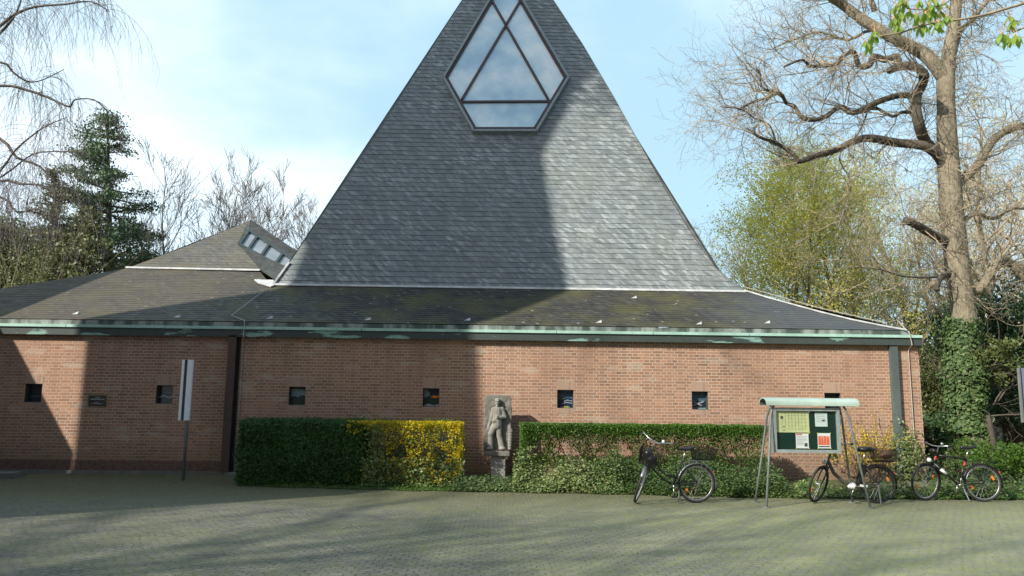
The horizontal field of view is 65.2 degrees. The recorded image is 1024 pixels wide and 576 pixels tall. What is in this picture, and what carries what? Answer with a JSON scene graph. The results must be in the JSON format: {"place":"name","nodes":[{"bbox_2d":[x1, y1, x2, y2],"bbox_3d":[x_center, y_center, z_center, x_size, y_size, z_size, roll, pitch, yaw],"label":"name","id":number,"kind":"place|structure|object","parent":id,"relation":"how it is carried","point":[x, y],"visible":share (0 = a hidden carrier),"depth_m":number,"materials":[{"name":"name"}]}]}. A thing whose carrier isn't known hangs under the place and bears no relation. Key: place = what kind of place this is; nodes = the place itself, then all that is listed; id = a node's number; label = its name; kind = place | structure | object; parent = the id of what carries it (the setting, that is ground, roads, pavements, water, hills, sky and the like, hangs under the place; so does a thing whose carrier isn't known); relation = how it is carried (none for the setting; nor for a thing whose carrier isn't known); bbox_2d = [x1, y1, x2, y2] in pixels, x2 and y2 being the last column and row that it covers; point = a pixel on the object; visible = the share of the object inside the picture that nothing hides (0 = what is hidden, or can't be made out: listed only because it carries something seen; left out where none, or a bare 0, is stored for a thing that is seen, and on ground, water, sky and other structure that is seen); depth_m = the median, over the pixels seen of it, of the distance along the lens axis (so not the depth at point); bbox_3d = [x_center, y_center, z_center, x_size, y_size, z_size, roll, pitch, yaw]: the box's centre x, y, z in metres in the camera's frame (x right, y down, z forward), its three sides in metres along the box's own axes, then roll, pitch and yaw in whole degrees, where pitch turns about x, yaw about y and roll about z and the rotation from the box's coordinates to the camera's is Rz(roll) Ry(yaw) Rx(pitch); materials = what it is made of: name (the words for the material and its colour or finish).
{"place":"outdoors","nodes":[
{"label":"outdoors","id":0,"kind":"place"},
{"bbox_2d":[0,417,1023,575],"bbox_3d":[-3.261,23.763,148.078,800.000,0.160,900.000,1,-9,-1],"label":"ground","id":1,"kind":"structure","parent":0,"point":[79,521],"depth_m":10.69,"materials":[{"name":"stone"}]},
{"bbox_2d":[0,471,24,478],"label":"kerb","id":2,"kind":"structure","parent":1,"relation":"on","point":[8,474],"depth_m":16.45,"materials":[{"name":"concrete"}]},
{"bbox_2d":[1,165,98,284],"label":"conifer","id":3,"kind":"object","parent":1,"relation":"on","point":[52,171],"visible":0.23,"depth_m":33.10,"materials":[{"name":"green plant"}]},
{"bbox_2d":[1,180,111,275],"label":"evergreen tree","id":4,"kind":"object","parent":1,"relation":"on","point":[38,236],"depth_m":37.41,"materials":[{"name":"green plant"}]},
{"bbox_2d":[0,130,126,288],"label":"evergreen tree","id":5,"kind":"object","parent":1,"relation":"on","point":[19,248],"visible":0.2,"depth_m":35.60,"materials":[{"name":"green plant"}]},
{"bbox_2d":[0,181,155,287],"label":"evergreen tree","id":6,"kind":"object","parent":1,"relation":"on","point":[3,233],"visible":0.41,"depth_m":34.39,"materials":[{"name":"green plant"}]},
{"bbox_2d":[21,204,135,282],"bbox_3d":[-17.131,1.307,31.938,3.941,9.531,4.057,-3,-9,22],"label":"bush","id":7,"kind":"object","parent":1,"relation":"on","point":[108,256],"visible":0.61,"depth_m":31.79,"materials":[{"name":"green plant"}]},
{"bbox_2d":[0,187,157,288],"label":"thicket","id":8,"kind":"object","parent":1,"relation":"on","point":[22,271],"visible":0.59,"depth_m":27.99,"materials":[{"name":"green plant"}]},
{"bbox_2d":[0,0,159,278],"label":"weeping birch","id":9,"kind":"object","parent":1,"relation":"on","point":[8,20],"visible":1,"depth_m":24.30,"materials":[{"name":"grey plant"}]},
{"bbox_2d":[14,107,169,270],"bbox_3d":[-18.815,-0.993,35.643,6.670,15.146,6.660,5,-10,-27],"label":"pine tree","id":10,"kind":"object","parent":1,"relation":"on","point":[98,149],"visible":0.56,"depth_m":36.41,"materials":[{"name":"green plant"}]},
{"bbox_2d":[116,176,177,265],"bbox_3d":[-19.405,0.853,40.156,8.775,12.792,4.444,-1,-9,11],"label":"bush","id":11,"kind":"object","parent":1,"relation":"on","point":[139,246],"visible":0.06,"depth_m":39.77,"materials":[{"name":"green plant"}]},
{"bbox_2d":[52,135,315,269],"bbox_3d":[-15.179,-0.042,37.695,11.837,14.024,9.096,1,-9,-1],"label":"bare tree","id":12,"kind":"object","parent":1,"relation":"on","point":[178,200],"visible":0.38,"depth_m":37.81,"materials":[{"name":"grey plant"}]},
{"bbox_2d":[178,360,193,480],"bbox_3d":[-6.773,2.734,16.549,0.221,2.487,0.142,1,-9,-1],"label":"signpost","id":13,"kind":"object","parent":1,"relation":"on","point":[185,397],"visible":1,"depth_m":16.55,"materials":[{"name":"grey metal"}]},
{"bbox_2d":[198,162,318,249],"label":"bare tree","id":14,"kind":"object","parent":1,"relation":"on","point":[301,212],"visible":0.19,"depth_m":41.57,"materials":[{"name":"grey plant"}]},
{"bbox_2d":[0,0,926,480],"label":"church","id":15,"kind":"structure","parent":1,"relation":"on","point":[502,214],"depth_m":18.23,"materials":[{"name":"brick"}]},
{"bbox_2d":[23,374,43,407],"bbox_3d":[-10.431,2.253,17.511,0.380,0.730,0.154,1,-9,-1],"label":"window","id":16,"kind":"structure","parent":15,"relation":"in","point":[34,382],"depth_m":17.48,"materials":[{"name":"glass"}]},
{"bbox_2d":[87,394,107,406],"bbox_3d":[-9.032,2.454,17.425,0.414,0.270,0.023,1,-9,-1],"label":"plaque","id":17,"kind":"object","parent":15,"relation":"attached to","point":[97,400],"visible":1,"depth_m":17.42,"materials":[{"name":"grey metal"}]},
{"bbox_2d":[155,375,174,408],"bbox_3d":[-7.599,2.293,17.567,0.380,0.730,0.154,1,-9,-1],"label":"window","id":18,"kind":"structure","parent":15,"relation":"in","point":[164,392],"depth_m":17.57,"materials":[{"name":"glass"}]},
{"bbox_2d":[238,229,291,264],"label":"clerestory window","id":19,"kind":"structure","parent":15,"relation":"in","point":[254,242],"depth_m":23.38,"materials":[{"name":"clear glass"}]},
{"bbox_2d":[288,377,306,410],"bbox_3d":[-4.714,2.333,17.624,0.380,0.730,0.154,1,-9,-1],"label":"window","id":20,"kind":"structure","parent":15,"relation":"in","point":[297,385],"depth_m":17.60,"materials":[{"name":"glass"}]},
{"bbox_2d":[422,379,439,411],"bbox_3d":[-1.784,2.374,17.682,0.380,0.730,0.154,1,-9,-1],"label":"window","id":21,"kind":"structure","parent":15,"relation":"in","point":[431,387],"depth_m":17.71,"materials":[{"name":"glass"}]},
{"bbox_2d":[442,0,569,133],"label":"great window","id":22,"kind":"structure","parent":15,"relation":"in","point":[505,76],"depth_m":24.64,"materials":[{"name":"glass"}]},
{"bbox_2d":[557,380,573,413],"bbox_3d":[1.176,2.415,17.741,0.380,0.730,0.154,1,-9,-1],"label":"window","id":23,"kind":"structure","parent":15,"relation":"in","point":[565,388],"depth_m":17.75,"materials":[{"name":"glass"}]},
{"bbox_2d":[691,382,708,414],"bbox_3d":[4.163,2.457,17.800,0.380,0.730,0.154,1,-9,-1],"label":"window","id":24,"kind":"structure","parent":15,"relation":"in","point":[699,390],"depth_m":17.83,"materials":[{"name":"glass"}]},
{"bbox_2d":[823,383,841,411],"bbox_3d":[7.128,2.498,17.858,0.380,0.730,0.154,1,-9,-1],"label":"window","id":25,"kind":"structure","parent":15,"relation":"in","point":[831,390],"depth_m":17.83,"materials":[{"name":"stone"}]},
{"bbox_2d":[5,488,1022,575],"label":"moss tufts","id":26,"kind":"object","parent":1,"relation":"on","point":[572,522],"visible":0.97,"depth_m":12.09,"materials":[{"name":"green plant"}]},
{"bbox_2d":[237,454,1018,499],"bbox_3d":[36.617,7.655,37.847,85.077,0.160,44.474,1,-9,-1],"label":"planting bed","id":27,"kind":"object","parent":1,"relation":"on","point":[790,482],"visible":0.11,"depth_m":16.15,"materials":[{"name":"soil"}]},
{"bbox_2d":[228,414,373,485],"bbox_3d":[-4.258,3.289,16.279,2.964,1.433,0.896,1,-9,-1],"label":"clipped hedge","id":28,"kind":"object","parent":27,"relation":"on","point":[273,450],"visible":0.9,"depth_m":16.04,"materials":[{"name":"green plant"}]},
{"bbox_2d":[345,413,473,487],"bbox_3d":[-2.135,3.265,16.289,2.730,1.508,0.972,1,-9,-1],"label":"forsythia hedge","id":29,"kind":"object","parent":27,"relation":"on","point":[455,427],"visible":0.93,"depth_m":16.09,"materials":[{"name":"yellow plant"}]},
{"bbox_2d":[483,395,512,480],"bbox_3d":[-0.294,3.178,16.944,0.631,1.811,0.360,1,-9,-1],"label":"relief statue","id":30,"kind":"object","parent":27,"relation":"on","point":[498,435],"visible":1,"depth_m":16.93,"materials":[{"name":"stone"}]},
{"bbox_2d":[243,445,1023,499],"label":"ground cover","id":31,"kind":"object","parent":27,"relation":"on","point":[618,485],"visible":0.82,"depth_m":15.65,"materials":[{"name":"green plant"}]},
{"bbox_2d":[519,422,768,482],"bbox_3d":[2.688,3.433,16.511,5.110,1.300,0.753,1,-9,-1],"label":"clipped hedge","id":32,"kind":"object","parent":27,"relation":"on","point":[579,431],"visible":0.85,"depth_m":16.35,"materials":[{"name":"green plant"}]},
{"bbox_2d":[659,212,787,327],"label":"bare tree","id":33,"kind":"object","parent":27,"relation":"on","point":[724,267],"visible":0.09,"depth_m":41.38,"materials":[{"name":"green plant"}]},
{"bbox_2d":[692,193,882,306],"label":"bare tree","id":34,"kind":"object","parent":27,"relation":"on","point":[710,252],"visible":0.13,"depth_m":45.33,"materials":[{"name":"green plant"}]},
{"bbox_2d":[697,120,906,327],"bbox_3d":[10.604,-0.222,31.025,9.803,12.902,8.046,-7,-11,41],"label":"leafing tree","id":35,"kind":"object","parent":27,"relation":"on","point":[765,223],"visible":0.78,"depth_m":30.36,"materials":[{"name":"green plant"}]},
{"bbox_2d":[647,0,1023,470],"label":"old tree","id":36,"kind":"object","parent":27,"relation":"on","point":[963,409],"visible":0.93,"depth_m":21.89,"materials":[{"name":"brown plant"}]},
{"bbox_2d":[725,122,948,323],"bbox_3d":[14.753,0.050,34.422,11.944,13.503,9.314,8,-12,-42],"label":"leafing tree","id":37,"kind":"object","parent":27,"relation":"on","point":[890,283],"visible":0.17,"depth_m":33.45,"materials":[{"name":"green plant"}]},
{"bbox_2d":[827,396,912,483],"bbox_3d":[7.488,3.239,17.041,1.788,1.843,1.250,1,-9,-1],"label":"forsythia bush","id":38,"kind":"object","parent":27,"relation":"on","point":[863,436],"visible":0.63,"depth_m":17.11,"materials":[{"name":"yellow plant"}]},
{"bbox_2d":[828,414,932,481],"bbox_3d":[8.117,3.507,17.509,2.390,1.489,0.254,1,-9,-1],"label":"shrub","id":39,"kind":"object","parent":27,"relation":"on","point":[907,453],"visible":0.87,"depth_m":17.53,"materials":[{"name":"green plant"}]},
{"bbox_2d":[838,241,941,371],"bbox_3d":[13.701,2.149,29.353,3.939,7.795,4.342,1,-9,-1],"label":"leafing tree","id":40,"kind":"object","parent":27,"relation":"on","point":[872,310],"visible":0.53,"depth_m":29.61,"materials":[{"name":"green plant"}]},
{"bbox_2d":[872,311,943,353],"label":"shrub","id":41,"kind":"object","parent":27,"relation":"on","point":[906,326],"depth_m":34.48,"materials":[{"name":"green plant"}]},
{"bbox_2d":[828,127,1019,323],"bbox_3d":[19.793,-0.173,39.569,9.746,15.575,6.419,-3,-9,21],"label":"bare tree","id":42,"kind":"object","parent":27,"relation":"on","point":[931,249],"visible":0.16,"depth_m":39.34,"materials":[{"name":"brown plant"}]},
{"bbox_2d":[880,300,991,408],"bbox_3d":[16.665,3.363,30.507,7.229,5.792,5.159,3,-9,-16],"label":"evergreen bush","id":43,"kind":"object","parent":27,"relation":"on","point":[937,342],"visible":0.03,"depth_m":30.17,"materials":[{"name":"green plant"}]},
{"bbox_2d":[862,154,1023,423],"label":"leafing tree","id":44,"kind":"object","parent":27,"relation":"on","point":[926,212],"visible":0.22,"depth_m":37.90,"materials":[{"name":"brown plant"}]},
{"bbox_2d":[925,449,969,480],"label":"shrub","id":45,"kind":"object","parent":27,"relation":"on","point":[941,463],"visible":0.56,"depth_m":18.03,"materials":[{"name":"green plant"}]},
{"bbox_2d":[885,77,1023,422],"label":"bare tree","id":46,"kind":"object","parent":27,"relation":"on","point":[999,221],"visible":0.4,"depth_m":32.42,"materials":[{"name":"brown plant"}]},
{"bbox_2d":[960,434,1023,482],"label":"shrub","id":47,"kind":"object","parent":27,"relation":"on","point":[1011,454],"visible":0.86,"depth_m":17.32,"materials":[{"name":"green plant"}]},
{"bbox_2d":[993,424,1020,455],"bbox_3d":[20.786,5.289,27.541,9.140,1.142,0.130,1,-9,-1],"label":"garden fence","id":48,"kind":"object","parent":27,"relation":"on","point":[998,435],"visible":0.05,"depth_m":27.43,"materials":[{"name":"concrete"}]},
{"bbox_2d":[633,430,716,503],"bbox_3d":[2.911,3.192,14.238,1.563,1.278,0.748,1,-9,-1],"label":"bicycle","id":49,"kind":"object","parent":1,"relation":"on","point":[649,457],"visible":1,"depth_m":14.34,"materials":[{"name":"metal"}]},
{"bbox_2d":[751,397,874,508],"bbox_3d":[5.318,2.927,14.344,2.021,1.893,0.986,1,-9,-1],"label":"notice board","id":50,"kind":"object","parent":1,"relation":"on","point":[804,430],"visible":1,"depth_m":14.28,"materials":[{"name":"green paint"}]},
{"bbox_2d":[808,443,897,502],"bbox_3d":[6.180,3.307,14.650,1.738,1.242,0.568,1,-9,-1],"label":"bicycle","id":51,"kind":"object","parent":1,"relation":"on","point":[886,455],"visible":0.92,"depth_m":14.61,"materials":[{"name":"metal"}]},
{"bbox_2d":[918,338,950,458],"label":"shrub","id":52,"kind":"object","parent":1,"relation":"on","point":[929,401],"visible":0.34,"depth_m":23.96,"materials":[{"name":"green plant"}]},
{"bbox_2d":[922,409,949,458],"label":"shrub","id":53,"kind":"object","parent":1,"relation":"on","point":[938,428],"visible":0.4,"depth_m":22.15,"materials":[{"name":"green plant"}]},
{"bbox_2d":[911,441,1002,501],"bbox_3d":[8.406,3.487,15.203,1.719,1.098,0.562,-1,-9,10],"label":"bicycle","id":54,"kind":"object","parent":1,"relation":"on","point":[964,476],"visible":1,"depth_m":15.16,"materials":[{"name":"metal"}]},
{"bbox_2d":[932,430,989,477],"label":"shrub","id":55,"kind":"object","parent":1,"relation":"on","point":[956,447],"visible":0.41,"depth_m":18.48,"materials":[{"name":"green plant"}]},
{"bbox_2d":[916,237,1023,460],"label":"evergreen bush","id":56,"kind":"object","parent":1,"relation":"on","point":[1011,331],"visible":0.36,"depth_m":23.89,"materials":[{"name":"green plant"}]},
{"bbox_2d":[922,328,1023,470],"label":"tree","id":57,"kind":"object","parent":1,"relation":"on","point":[995,351],"visible":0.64,"depth_m":21.23,"materials":[{"name":"green plant"}]},
{"bbox_2d":[988,373,1023,447],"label":"shrub","id":58,"kind":"object","parent":1,"relation":"on","point":[997,408],"visible":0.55,"depth_m":22.77,"materials":[{"name":"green plant"}]},
{"bbox_2d":[1017,368,1023,421],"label":"signpost","id":59,"kind":"object","parent":1,"relation":"on","point":[1020,374],"visible":1,"depth_m":15.08,"materials":[{"name":"grey metal"}]},
{"bbox_2d":[0,0,1023,348],"label":"sky","id":60,"kind":"structure","parent":0,"point":[309,84],"materials":[{"name":"blue"}]},
{"bbox_2d":[860,0,1023,56],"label":"chestnut branch","id":61,"kind":"object","parent":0,"point":[928,16],"visible":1,"depth_m":8.06,"materials":[{"name":"green plant"}]}
]}

